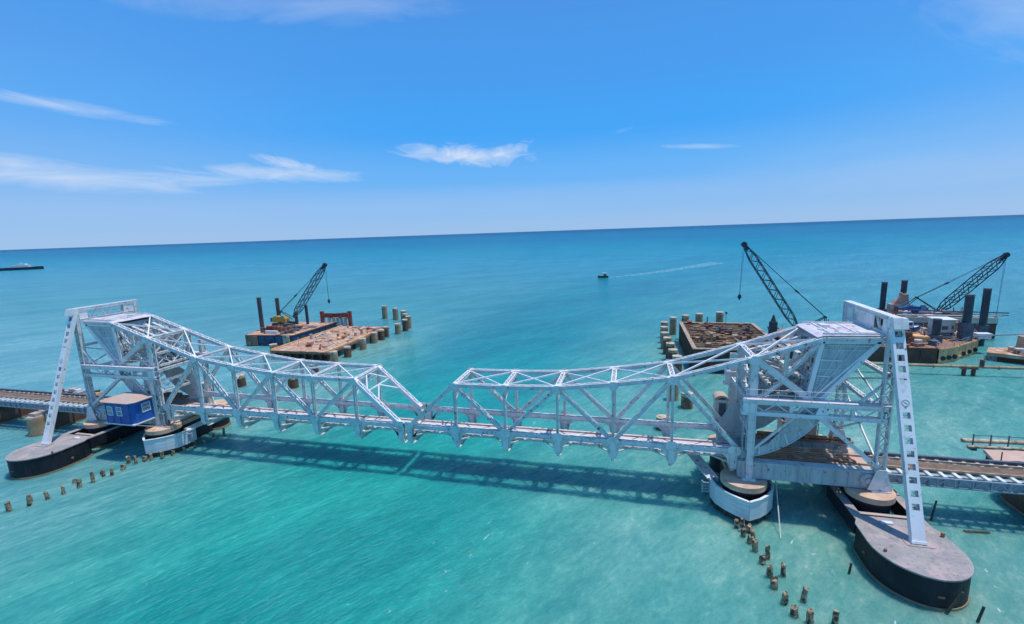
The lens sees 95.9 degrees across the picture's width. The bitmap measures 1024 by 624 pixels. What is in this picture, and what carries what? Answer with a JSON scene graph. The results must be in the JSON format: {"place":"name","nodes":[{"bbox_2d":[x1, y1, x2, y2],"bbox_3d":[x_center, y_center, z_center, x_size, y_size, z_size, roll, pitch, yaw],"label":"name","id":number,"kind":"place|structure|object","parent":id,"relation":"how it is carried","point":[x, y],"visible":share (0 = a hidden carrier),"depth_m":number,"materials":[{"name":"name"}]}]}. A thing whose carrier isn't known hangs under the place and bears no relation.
{"place":"outdoors","nodes":[
{"label":"outdoors","id":0,"kind":"place"},
{"bbox_2d":[275,298,280,322],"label":"spud pile","id":1,"kind":"object","parent":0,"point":[277,305],"visible":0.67,"depth_m":129.16,"materials":[{"name":"metal"}]},
{"bbox_2d":[0,215,1023,623],"bbox_3d":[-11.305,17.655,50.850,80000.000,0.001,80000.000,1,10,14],"label":"sea","id":2,"kind":"structure","parent":0,"point":[268,523],"depth_m":53.74,"materials":[{"name":"liquid"}]},
{"bbox_2d":[4,500,12,511],"bbox_3d":[-50.098,19.758,46.066,0.498,1.954,0.534,-1,12,11],"label":"timber pile","id":3,"kind":"object","parent":2,"relation":"in","point":[8,506],"visible":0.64,"depth_m":45.86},
{"bbox_2d":[0,406,38,424],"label":"approach pier","id":4,"kind":"structure","parent":2,"relation":"in","point":[8,414],"depth_m":70.27,"materials":[{"name":"concrete"}]},
{"bbox_2d":[0,389,65,409],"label":"approach span","id":5,"kind":"object","parent":4,"relation":"on","point":[25,399],"visible":0.92,"depth_m":67.31,"materials":[{"name":"metal"}]},
{"bbox_2d":[0,262,43,270],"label":"cargo ship","id":6,"kind":"object","parent":2,"relation":"on","point":[25,266],"visible":0.92,"depth_m":573.16},
{"bbox_2d":[26,494,31,506],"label":"timber pile","id":7,"kind":"object","parent":2,"relation":"in","point":[29,499],"visible":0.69,"depth_m":46.70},
{"bbox_2d":[26,410,47,436],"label":"round pier","id":8,"kind":"structure","parent":2,"relation":"in","point":[35,422],"depth_m":64.21,"materials":[{"name":"concrete"}]},
{"bbox_2d":[47,411,86,428],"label":"approach pier","id":9,"kind":"structure","parent":2,"relation":"in","point":[63,419],"depth_m":67.56,"materials":[{"name":"concrete"}]},
{"bbox_2d":[39,393,111,413],"bbox_3d":[-60.151,13.046,65.121,12.642,1.450,3.600,1,10,14],"label":"approach span","id":10,"kind":"object","parent":9,"relation":"on","point":[73,403],"visible":0.56,"depth_m":64.70,"materials":[{"name":"metal"}]},
{"bbox_2d":[5,425,135,479],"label":"caisson pier","id":11,"kind":"structure","parent":2,"relation":"in","point":[58,453],"depth_m":54.79,"materials":[{"name":"black paint"}]},
{"bbox_2d":[41,299,216,444],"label":"bascule tower","id":12,"kind":"structure","parent":11,"relation":"on","point":[95,410],"depth_m":58.80,"materials":[{"name":"metal"}]},
{"bbox_2d":[100,392,156,426],"bbox_3d":[-47.111,12.443,57.060,5.350,4.704,3.550,1,10,14],"label":"control cabin","id":13,"kind":"object","parent":12,"relation":"attached to","point":[130,409],"visible":0.99,"depth_m":55.81,"materials":[{"name":"metal"}]},
{"bbox_2d":[106,406,113,415],"bbox_3d":[-48.584,11.945,55.823,0.860,1.150,0.059,1,10,14],"label":"window frame","id":14,"kind":"structure","parent":13,"relation":"in","point":[109,409],"depth_m":55.81,"materials":[{"name":"white metal"}]},
{"bbox_2d":[115,407,122,415],"bbox_3d":[-47.180,11.959,55.463,0.860,1.150,0.059,1,10,14],"label":"window frame","id":15,"kind":"structure","parent":13,"relation":"in","point":[119,410],"depth_m":55.45,"materials":[{"name":"white metal"}]},
{"bbox_2d":[141,401,150,412],"bbox_3d":[-44.803,11.587,56.545,0.059,1.150,1.050,1,10,14],"label":"window frame","id":16,"kind":"structure","parent":13,"relation":"in","point":[145,406],"depth_m":56.49,"materials":[{"name":"white metal"}]},
{"bbox_2d":[83,313,426,442],"bbox_3d":[-32.427,7.211,57.013,44.325,13.290,5.820,1,10,14],"label":"bascule leaf","id":17,"kind":"object","parent":12,"relation":"attached to","point":[123,338],"visible":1,"depth_m":56.90,"materials":[{"name":"paint"}]},
{"bbox_2d":[76,479,81,488],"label":"timber pile","id":18,"kind":"object","parent":2,"relation":"in","point":[79,483],"visible":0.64,"depth_m":49.92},
{"bbox_2d":[89,471,95,482],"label":"timber pile","id":19,"kind":"object","parent":2,"relation":"in","point":[92,477],"visible":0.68,"depth_m":50.90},
{"bbox_2d":[83,420,150,447],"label":"bridge pier","id":20,"kind":"structure","parent":2,"relation":"in","point":[94,427],"depth_m":60.00,"materials":[{"name":"black paint"}]},
{"bbox_2d":[142,416,212,457],"bbox_3d":[-41.950,16.225,59.254,8.586,4.446,5.453,-4,10,-12],"label":"pier fender","id":21,"kind":"object","parent":2,"relation":"in","point":[186,438],"visible":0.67,"depth_m":57.28,"materials":[{"name":"paint"}]},
{"bbox_2d":[144,399,230,438],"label":"bridge pier","id":22,"kind":"structure","parent":2,"relation":"in","point":[171,428],"depth_m":60.21,"materials":[{"name":"black paint"}]},
{"bbox_2d":[236,374,245,386],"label":"bored pile","id":23,"kind":"object","parent":2,"relation":"in","point":[241,380],"visible":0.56,"depth_m":82.64,"materials":[{"name":"concrete"}]},
{"bbox_2d":[245,319,336,345],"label":"work barge","id":24,"kind":"object","parent":2,"relation":"on","point":[259,338],"visible":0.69,"depth_m":114.73,"materials":[{"name":"blue paint"}]},
{"bbox_2d":[256,297,264,327],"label":"spud pile","id":25,"kind":"object","parent":24,"relation":"on","point":[260,312],"visible":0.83,"depth_m":119.08,"materials":[{"name":"metal"}]},
{"bbox_2d":[264,325,275,330],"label":"deck machine","id":26,"kind":"object","parent":24,"relation":"on","point":[270,327],"visible":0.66,"depth_m":116.98,"materials":[{"name":"red paint"}]},
{"bbox_2d":[275,323,283,331],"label":"deck machine","id":27,"kind":"object","parent":24,"relation":"on","point":[279,328],"visible":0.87,"depth_m":117.07,"materials":[{"name":"metal"}]},
{"bbox_2d":[270,263,329,325],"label":"crawler crane","id":28,"kind":"object","parent":24,"relation":"on","point":[281,319],"visible":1,"depth_m":123.86,"materials":[{"name":"yellow paint"}]},
{"bbox_2d":[305,305,308,323],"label":"spud pile","id":29,"kind":"object","parent":24,"relation":"on","point":[306,314],"visible":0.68,"depth_m":125.93,"materials":[{"name":"paint"}]},
{"bbox_2d":[287,378,298,388],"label":"bored pile","id":30,"kind":"object","parent":2,"relation":"in","point":[293,383],"visible":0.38,"depth_m":80.66,"materials":[{"name":"concrete"}]},
{"bbox_2d":[270,324,388,360],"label":"pile platform","id":31,"kind":"structure","parent":2,"relation":"in","point":[301,349],"depth_m":104.80,"materials":[{"name":"concrete"}]},
{"bbox_2d":[320,311,352,325],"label":"red girder frame","id":32,"kind":"object","parent":31,"relation":"on","point":[339,319],"visible":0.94,"depth_m":127.22,"materials":[{"name":"paint"}]},
{"bbox_2d":[329,350,337,361],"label":"bored pile","id":33,"kind":"object","parent":2,"relation":"in","point":[333,355],"visible":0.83,"depth_m":95.65,"materials":[{"name":"concrete"}]},
{"bbox_2d":[343,346,351,357],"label":"bored pile","id":34,"kind":"object","parent":2,"relation":"in","point":[347,351],"visible":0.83,"depth_m":100.37,"materials":[{"name":"concrete"}]},
{"bbox_2d":[359,338,366,349],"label":"bored pile","id":35,"kind":"object","parent":2,"relation":"in","point":[362,343],"visible":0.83,"depth_m":106.85,"materials":[{"name":"concrete"}]},
{"bbox_2d":[370,332,377,343],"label":"bored pile","id":36,"kind":"object","parent":2,"relation":"in","point":[374,338],"visible":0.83,"depth_m":112.72,"materials":[{"name":"concrete"}]},
{"bbox_2d":[378,329,384,339],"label":"bored pile","id":37,"kind":"object","parent":2,"relation":"in","point":[381,335],"visible":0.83,"depth_m":115.95,"materials":[{"name":"concrete"}]},
{"bbox_2d":[381,305,387,318],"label":"bored pile","id":38,"kind":"object","parent":2,"relation":"in","point":[384,312],"visible":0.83,"depth_m":145.75,"materials":[{"name":"concrete"}]},
{"bbox_2d":[382,326,388,336],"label":"bored pile","id":39,"kind":"object","parent":2,"relation":"in","point":[386,330],"visible":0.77,"depth_m":119.16,"materials":[{"name":"concrete"}]},
{"bbox_2d":[392,308,398,319],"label":"bored pile","id":40,"kind":"object","parent":2,"relation":"in","point":[395,314],"visible":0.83,"depth_m":143.16,"materials":[{"name":"concrete"}]},
{"bbox_2d":[394,323,400,333],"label":"bored pile","id":41,"kind":"object","parent":2,"relation":"in","point":[397,328],"visible":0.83,"depth_m":122.63,"materials":[{"name":"concrete"}]},
{"bbox_2d":[402,319,407,330],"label":"bored pile","id":42,"kind":"object","parent":2,"relation":"in","point":[404,324],"visible":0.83,"depth_m":125.71,"materials":[{"name":"concrete"}]},
{"bbox_2d":[405,316,411,328],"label":"bored pile","id":43,"kind":"object","parent":2,"relation":"in","point":[409,321],"visible":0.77,"depth_m":129.31,"materials":[{"name":"concrete"}]},
{"bbox_2d":[656,414,669,430],"bbox_3d":[19.478,14.748,59.686,1.628,2.600,1.628,1,10,14],"label":"bored pile","id":44,"kind":"object","parent":2,"relation":"in","point":[660,417],"visible":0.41,"depth_m":59.47,"materials":[{"name":"concrete"}]},
{"bbox_2d":[660,326,667,341],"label":"bored pile","id":45,"kind":"object","parent":2,"relation":"in","point":[663,328],"visible":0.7,"depth_m":103.27,"materials":[{"name":"concrete"}]},
{"bbox_2d":[661,331,668,348],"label":"bored pile","id":46,"kind":"object","parent":2,"relation":"in","point":[664,333],"visible":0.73,"depth_m":98.31,"materials":[{"name":"concrete"}]},
{"bbox_2d":[663,336,671,353],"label":"bored pile","id":47,"kind":"object","parent":2,"relation":"in","point":[667,339],"visible":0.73,"depth_m":94.10,"materials":[{"name":"concrete"}]},
{"bbox_2d":[666,342,674,358],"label":"bored pile","id":48,"kind":"object","parent":2,"relation":"in","point":[670,345],"visible":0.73,"depth_m":89.44,"materials":[{"name":"concrete"}]},
{"bbox_2d":[669,316,676,334],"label":"bored pile","id":49,"kind":"object","parent":2,"relation":"in","point":[672,325],"visible":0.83,"depth_m":110.74,"materials":[{"name":"concrete"}]},
{"bbox_2d":[668,348,677,359],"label":"bored pile","id":50,"kind":"object","parent":2,"relation":"in","point":[672,351],"visible":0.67,"depth_m":85.02,"materials":[{"name":"concrete"}]},
{"bbox_2d":[670,385,678,400],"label":"bored pile","id":51,"kind":"object","parent":2,"relation":"in","point":[676,395],"visible":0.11,"depth_m":68.89,"materials":[{"name":"concrete"}]},
{"bbox_2d":[672,354,681,373],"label":"bored pile","id":52,"kind":"object","parent":2,"relation":"in","point":[678,366],"visible":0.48,"depth_m":81.00,"materials":[{"name":"concrete"}]},
{"bbox_2d":[681,391,692,408],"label":"bored pile","id":53,"kind":"object","parent":2,"relation":"in","point":[686,403],"visible":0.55,"depth_m":65.66,"materials":[{"name":"concrete"}]},
{"bbox_2d":[695,313,702,321],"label":"bored pile","id":54,"kind":"object","parent":2,"relation":"in","point":[698,317],"visible":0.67,"depth_m":106.01,"materials":[{"name":"concrete"}]},
{"bbox_2d":[716,311,723,321],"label":"bored pile","id":55,"kind":"object","parent":2,"relation":"in","point":[719,316],"visible":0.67,"depth_m":105.88,"materials":[{"name":"concrete"}]},
{"bbox_2d":[687,454,773,524],"bbox_3d":[19.628,16.818,43.484,8.586,4.446,5.453,7,13,41],"label":"pier fender","id":56,"kind":"object","parent":2,"relation":"in","point":[729,504],"visible":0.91,"depth_m":40.82,"materials":[{"name":"paint"}]},
{"bbox_2d":[679,312,783,373],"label":"cofferdam platform","id":57,"kind":"structure","parent":2,"relation":"in","point":[689,346],"depth_m":89.22,"materials":[{"name":"wood"}]},
{"bbox_2d":[734,518,738,528],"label":"timber pile","id":58,"kind":"object","parent":2,"relation":"in","point":[736,523],"visible":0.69,"depth_m":39.48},
{"bbox_2d":[708,434,766,500],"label":"bridge pier","id":59,"kind":"structure","parent":2,"relation":"in","point":[732,483],"depth_m":40.88,"materials":[{"name":"black paint"}]},
{"bbox_2d":[709,391,728,439],"bbox_3d":[21.424,11.346,47.605,1.900,6.292,1.700,1,10,14],"label":"machinery housing","id":60,"kind":"object","parent":59,"relation":"on","point":[720,402],"visible":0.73,"depth_m":46.62,"materials":[{"name":"beige paint"}]},
{"bbox_2d":[718,403,725,421],"bbox_3d":[21.211,10.148,46.626,0.650,2.000,0.045,1,10,14],"label":"dark door","id":61,"kind":"structure","parent":60,"relation":"in","point":[722,406],"depth_m":46.54,"materials":[{"name":"metal"}]},
{"bbox_2d":[740,527,745,537],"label":"timber pile","id":62,"kind":"object","parent":2,"relation":"in","point":[743,532],"visible":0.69,"depth_m":38.36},
{"bbox_2d":[746,523,751,533],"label":"timber pile","id":63,"kind":"object","parent":2,"relation":"in","point":[748,527],"visible":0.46,"depth_m":38.87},
{"bbox_2d":[747,534,753,544],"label":"timber pile","id":64,"kind":"object","parent":2,"relation":"in","point":[750,538],"visible":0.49,"depth_m":37.51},
{"bbox_2d":[752,538,757,552],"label":"timber pile","id":65,"kind":"object","parent":2,"relation":"in","point":[755,545],"visible":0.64,"depth_m":36.58,"materials":[{"name":"wood"}]},
{"bbox_2d":[759,554,765,564],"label":"timber pile","id":66,"kind":"object","parent":2,"relation":"in","point":[762,559],"visible":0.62,"depth_m":35.20,"materials":[{"name":"wood"}]},
{"bbox_2d":[765,545,769,559],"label":"timber pile","id":67,"kind":"object","parent":2,"relation":"in","point":[767,551],"visible":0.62,"depth_m":35.67,"materials":[{"name":"wood"}]},
{"bbox_2d":[766,564,772,577],"bbox_3d":[18.981,19.453,34.032,0.481,1.741,0.516,-3,8,19],"label":"timber pile","id":68,"kind":"object","parent":2,"relation":"in","point":[769,572],"visible":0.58,"depth_m":33.84,"materials":[{"name":"wood"}]},
{"bbox_2d":[767,315,778,339],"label":"dark casing","id":69,"kind":"object","parent":2,"relation":"in","point":[773,325],"visible":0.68,"depth_m":90.23,"materials":[{"name":"paint"}]},
{"bbox_2d":[770,576,777,589],"bbox_3d":[18.707,19.759,33.002,0.565,1.782,0.585,-3,7,-16],"label":"timber pile","id":70,"kind":"object","parent":2,"relation":"in","point":[773,583],"visible":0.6,"depth_m":32.81,"materials":[{"name":"wood"}]},
{"bbox_2d":[780,562,785,577],"bbox_3d":[20.004,19.330,34.059,0.410,1.849,0.379,-3,11,11],"label":"timber pile","id":71,"kind":"object","parent":2,"relation":"in","point":[783,570],"visible":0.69,"depth_m":33.87,"materials":[{"name":"wood"}]},
{"bbox_2d":[780,591,788,605],"bbox_3d":[18.638,19.883,31.616,0.462,1.706,0.496,-14,19,-43],"label":"timber pile","id":72,"kind":"object","parent":2,"relation":"in","point":[784,601],"visible":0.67,"depth_m":31.39,"materials":[{"name":"wood"}]},
{"bbox_2d":[762,411,822,435],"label":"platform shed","id":73,"kind":"structure","parent":2,"relation":"in","point":[783,420],"depth_m":47.91,"materials":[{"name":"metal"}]},
{"bbox_2d":[790,604,798,618],"bbox_3d":[18.661,20.173,30.598,0.576,1.618,0.557,-9,14,-44],"label":"timber pile","id":74,"kind":"object","parent":2,"relation":"in","point":[794,614],"visible":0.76,"depth_m":30.39,"materials":[{"name":"wood"}]},
{"bbox_2d":[800,586,807,603],"bbox_3d":[20.014,19.730,31.716,0.425,1.942,0.393,-6,13,-38],"label":"timber pile","id":75,"kind":"object","parent":2,"relation":"in","point":[803,598],"visible":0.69,"depth_m":31.52,"materials":[{"name":"wood"}]},
{"bbox_2d":[806,608,814,623],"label":"timber pile","id":76,"kind":"object","parent":2,"relation":"in","point":[810,612],"visible":1,"depth_m":29.78,"materials":[{"name":"wood"}]},
{"bbox_2d":[831,609,839,623],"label":"timber pile","id":77,"kind":"object","parent":2,"relation":"in","point":[835,616],"visible":1,"depth_m":29.61,"materials":[{"name":"wood"}]},
{"bbox_2d":[768,324,938,362],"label":"work barge","id":78,"kind":"object","parent":2,"relation":"on","point":[926,353],"visible":0.23,"depth_m":83.16,"materials":[{"name":"metal"}]},
{"bbox_2d":[737,241,826,335],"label":"crawler crane","id":79,"kind":"object","parent":78,"relation":"on","point":[744,245],"visible":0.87,"depth_m":90.53,"materials":[{"name":"black paint"}]},
{"bbox_2d":[905,327,912,340],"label":"deck machine","id":80,"kind":"object","parent":78,"relation":"on","point":[908,334],"visible":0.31,"depth_m":85.49,"materials":[{"name":"metal"}]},
{"bbox_2d":[909,321,920,330],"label":"tender boat","id":81,"kind":"object","parent":78,"relation":"on","point":[913,326],"visible":0.36,"depth_m":91.77,"materials":[{"name":"blue paint"}]},
{"bbox_2d":[906,331,929,343],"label":"deck machine","id":82,"kind":"object","parent":78,"relation":"on","point":[911,339],"visible":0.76,"depth_m":85.07,"materials":[{"name":"metal"}]},
{"bbox_2d":[928,339,938,345],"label":"crate","id":83,"kind":"object","parent":78,"relation":"on","point":[932,342],"visible":0.91,"depth_m":83.62,"materials":[{"name":"metal"}]},
{"bbox_2d":[839,448,895,513],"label":"bridge pier","id":84,"kind":"structure","parent":2,"relation":"in","point":[863,499],"depth_m":38.22,"materials":[{"name":"black paint"}]},
{"bbox_2d":[826,485,973,611],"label":"caisson pier","id":85,"kind":"structure","parent":2,"relation":"in","point":[936,572],"depth_m":32.68,"materials":[{"name":"black paint"}]},
{"bbox_2d":[723,300,927,544],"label":"bascule tower","id":86,"kind":"structure","parent":85,"relation":"on","point":[829,459],"depth_m":39.25,"materials":[{"name":"metal"}]},
{"bbox_2d":[403,321,884,470],"bbox_3d":[9.930,7.620,46.166,43.425,13.290,5.820,1,10,14],"label":"bascule leaf","id":87,"kind":"object","parent":86,"relation":"attached to","point":[829,357],"visible":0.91,"depth_m":44.36,"materials":[{"name":"paint"}]},
{"bbox_2d":[930,500,936,520],"bbox_3d":[36.067,17.399,39.642,0.267,2.706,0.198,5,11,14],"label":"mooring post","id":88,"kind":"object","parent":2,"relation":"in","point":[933,511],"visible":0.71,"depth_m":39.51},
{"bbox_2d":[916,329,959,363],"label":"work barge","id":89,"kind":"object","parent":2,"relation":"on","point":[947,351],"visible":0.4,"depth_m":82.68,"materials":[{"name":"metal"}]},
{"bbox_2d":[928,318,942,343],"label":"spud pile","id":90,"kind":"object","parent":89,"relation":"on","point":[936,328],"visible":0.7,"depth_m":85.02,"materials":[{"name":"paint"}]},
{"bbox_2d":[861,359,1023,375],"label":"discharge pipe","id":91,"kind":"object","parent":2,"relation":"in","point":[973,368],"visible":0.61,"depth_m":75.27,"materials":[{"name":"metal"}]},
{"bbox_2d":[878,307,1008,338],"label":"work barge","id":92,"kind":"object","parent":2,"relation":"on","point":[992,322],"visible":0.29,"depth_m":98.10,"materials":[{"name":"metal"}]},
{"bbox_2d":[877,282,887,311],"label":"spud pile","id":93,"kind":"object","parent":92,"relation":"on","point":[883,294],"visible":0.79,"depth_m":110.00,"materials":[{"name":"paint"}]},
{"bbox_2d":[886,293,912,313],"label":"orange winch house","id":94,"kind":"structure","parent":92,"relation":"on","point":[901,300],"depth_m":107.35,"materials":[{"name":"paint"}]},
{"bbox_2d":[900,280,907,293],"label":"spud pile","id":95,"kind":"object","parent":92,"relation":"on","point":[904,283],"visible":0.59,"depth_m":108.56,"materials":[{"name":"metal"}]},
{"bbox_2d":[897,252,1009,317],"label":"crawler crane","id":96,"kind":"object","parent":92,"relation":"on","point":[1005,256],"visible":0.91,"depth_m":101.91,"materials":[{"name":"blue paint"}]},
{"bbox_2d":[920,324,979,358],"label":"work barge","id":97,"kind":"object","parent":2,"relation":"on","point":[967,348],"visible":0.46,"depth_m":85.76,"materials":[{"name":"metal"}]},
{"bbox_2d":[926,316,958,337],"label":"deckhouse","id":98,"kind":"object","parent":97,"relation":"on","point":[948,325],"visible":0.69,"depth_m":88.14,"materials":[{"name":"beige paint"}]},
{"bbox_2d":[973,332,992,339],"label":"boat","id":99,"kind":"object","parent":97,"relation":"on","point":[983,333],"visible":0.88,"depth_m":86.76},
{"bbox_2d":[944,591,963,614],"bbox_3d":[28.676,19.346,30.204,0.417,2.715,0.196,18,14,11],"label":"mooring post","id":100,"kind":"object","parent":2,"relation":"in","point":[952,605],"visible":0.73,"depth_m":30.07,"materials":[{"name":"metal"}]},
{"bbox_2d":[956,294,975,340],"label":"spud pile","id":101,"kind":"object","parent":2,"relation":"in","point":[965,329],"visible":0.85,"depth_m":85.49,"materials":[{"name":"paint"}]},
{"bbox_2d":[963,530,989,533],"bbox_3d":[38.259,18.122,38.018,1.813,0.261,0.243,0,10,10],"label":"floating log","id":102,"kind":"object","parent":2,"relation":"on","point":[972,531],"visible":1,"depth_m":37.97,"materials":[{"name":"wood"}]},
{"bbox_2d":[976,606,985,622],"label":"mooring post","id":103,"kind":"object","parent":2,"relation":"in","point":[979,617],"visible":1,"depth_m":29.47,"materials":[{"name":"metal"}]},
{"bbox_2d":[975,288,991,345],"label":"spud pile","id":104,"kind":"object","parent":2,"relation":"in","point":[982,326],"visible":0.82,"depth_m":91.55,"materials":[{"name":"paint"}]},
{"bbox_2d":[960,434,1023,466],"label":"railed pontoon","id":105,"kind":"object","parent":2,"relation":"on","point":[1007,453],"visible":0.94,"depth_m":46.60,"materials":[{"name":"concrete"}]},
{"bbox_2d":[975,333,1023,363],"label":"spoil raft","id":106,"kind":"object","parent":2,"relation":"on","point":[1003,354],"visible":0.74,"depth_m":82.02,"materials":[{"name":"wood"}]},
{"bbox_2d":[999,461,1023,515],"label":"approach pier","id":107,"kind":"structure","parent":2,"relation":"in","point":[1015,502],"depth_m":40.80,"materials":[{"name":"concrete"}]},
{"bbox_2d":[864,451,1023,494],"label":"approach span","id":108,"kind":"object","parent":107,"relation":"on","point":[999,476],"visible":0.81,"depth_m":39.44,"materials":[{"name":"metal"}]},
{"bbox_2d":[0,0,1023,249],"label":"sky","id":109,"kind":"structure","parent":0,"point":[123,122],"materials":[{"name":"blue"}]},
{"bbox_2d":[775,480,780,538],"bbox_3d":[23.038,16.808,40.005,0.090,3.056,4.800,2,11,23],"label":"leaning pole","id":110,"kind":"object","parent":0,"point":[778,509],"visible":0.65,"depth_m":39.75,"materials":[{"name":"metal"}]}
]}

